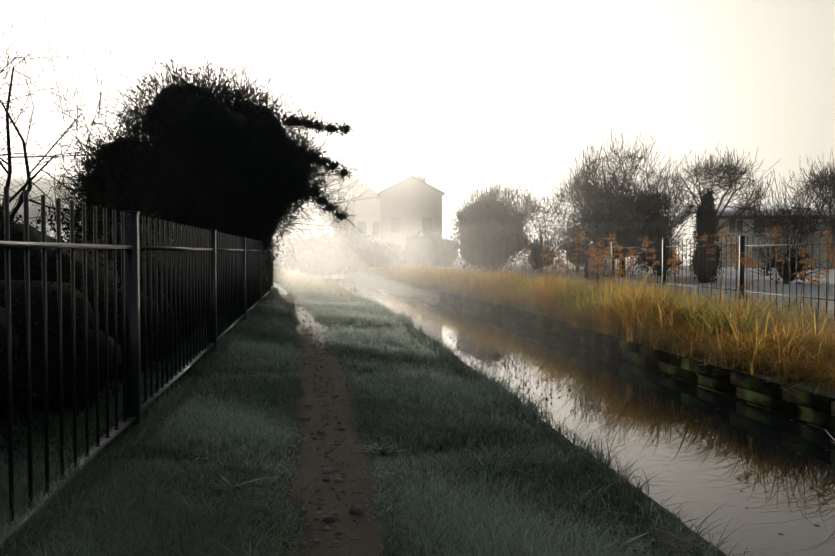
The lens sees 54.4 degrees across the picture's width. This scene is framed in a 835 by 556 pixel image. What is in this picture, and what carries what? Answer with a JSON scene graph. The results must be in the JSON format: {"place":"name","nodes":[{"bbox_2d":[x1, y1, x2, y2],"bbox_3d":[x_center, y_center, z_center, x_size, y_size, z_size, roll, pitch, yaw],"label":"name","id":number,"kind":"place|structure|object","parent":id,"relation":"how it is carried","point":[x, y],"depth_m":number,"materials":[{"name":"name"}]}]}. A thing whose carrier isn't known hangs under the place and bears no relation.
{"place":"outdoors","nodes":[
{"label":"outdoors","id":0,"kind":"place"},
{"bbox_2d":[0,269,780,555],"bbox_3d":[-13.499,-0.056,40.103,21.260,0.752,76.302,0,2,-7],"label":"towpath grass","id":1,"kind":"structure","parent":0,"point":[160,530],"depth_m":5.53,"materials":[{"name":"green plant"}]},
{"bbox_2d":[0,167,826,259],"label":"pale building frames","id":2,"kind":"structure","parent":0,"point":[34,209],"depth_m":106.58,"materials":[{"name":"grey"}]},
{"bbox_2d":[318,165,833,258],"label":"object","id":3,"kind":"object","parent":2,"relation":"on","point":[722,217],"depth_m":75.94,"materials":[{"name":"grey glass"}]},
{"bbox_2d":[0,256,834,555],"bbox_3d":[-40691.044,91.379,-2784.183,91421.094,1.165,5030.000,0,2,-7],"label":"ground","id":4,"kind":"structure","parent":0,"point":[806,286],"depth_m":8.02,"materials":[{"name":"green plant"}]},
{"bbox_2d":[0,187,272,547],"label":"railing","id":5,"kind":"object","parent":4,"relation":"on","point":[133,404],"depth_m":6.69,"materials":[{"name":"metal"}]},
{"bbox_2d":[0,0,281,464],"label":"hedge shrubs","id":6,"kind":"object","parent":4,"relation":"on","point":[18,337],"depth_m":8.77,"materials":[{"name":"black plant"}]},
{"bbox_2d":[4,1,375,276],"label":"hawthorn tree","id":7,"kind":"object","parent":4,"relation":"on","point":[212,108],"depth_m":23.28,"materials":[{"name":"black plant"}]},
{"bbox_2d":[273,282,390,555],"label":"footpath","id":8,"kind":"structure","parent":4,"relation":"on","point":[371,542],"depth_m":5.92,"materials":[{"name":"brown soil"}]},
{"bbox_2d":[276,294,366,555],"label":"path stones","id":9,"kind":"object","parent":8,"relation":"on","point":[356,510],"depth_m":5.71,"materials":[{"name":"stone"}]},
{"bbox_2d":[333,176,441,264],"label":"brick houses","id":10,"kind":"structure","parent":4,"relation":"on","point":[404,203],"depth_m":84.51,"materials":[{"name":"beige brick"}]},
{"bbox_2d":[330,175,443,258],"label":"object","id":11,"kind":"structure","parent":10,"relation":"on","point":[353,205],"depth_m":84.39,"materials":[{"name":"grey"}]},
{"bbox_2d":[65,295,834,548],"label":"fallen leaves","id":12,"kind":"object","parent":4,"relation":"on","point":[284,543],"depth_m":7.69,"materials":[{"name":"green plant"}]},
{"bbox_2d":[273,121,834,284],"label":"bank trees","id":13,"kind":"object","parent":4,"relation":"on","point":[655,204],"depth_m":49.05,"materials":[{"name":"grey plant"}]},
{"bbox_2d":[273,258,834,397],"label":"bank grasses","id":14,"kind":"object","parent":4,"relation":"on","point":[728,334],"depth_m":13.48,"materials":[{"name":"yellow plant"}]},
{"bbox_2d":[392,315,727,555],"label":"bank grass","id":15,"kind":"structure","parent":4,"relation":"on","point":[673,552],"depth_m":4.73,"materials":[{"name":"grass"}]},
{"bbox_2d":[413,223,834,335],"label":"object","id":16,"kind":"object","parent":4,"relation":"on","point":[672,260],"depth_m":19.54,"materials":[{"name":"brown plant"}]},
{"bbox_2d":[584,233,834,319],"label":"railing","id":17,"kind":"object","parent":4,"relation":"on","point":[742,245],"depth_m":21.96,"materials":[{"name":"black metal"}]},
{"bbox_2d":[674,207,831,266],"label":"classroom block walls","id":18,"kind":"structure","parent":4,"relation":"on","point":[737,235],"depth_m":75.89,"materials":[{"name":"white paint"}]},
{"bbox_2d":[672,204,834,217],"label":"roof","id":19,"kind":"structure","parent":18,"relation":"on","point":[730,210],"depth_m":78.24,"materials":[{"name":"grey"}]},
{"bbox_2d":[0,0,834,555],"label":"sky","id":20,"kind":"structure","parent":0,"point":[489,87],"materials":[{"name":"white"}]},
{"bbox_2d":[280,270,834,555],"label":"water","id":21,"kind":"structure","parent":0,"point":[699,466],"depth_m":8.06,"materials":[{"name":"black liquid"}]},
{"bbox_2d":[437,291,834,432],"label":"stone bank wall","id":22,"kind":"structure","parent":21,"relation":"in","point":[812,411],"depth_m":10.92,"materials":[{"name":"stone"}]}
]}

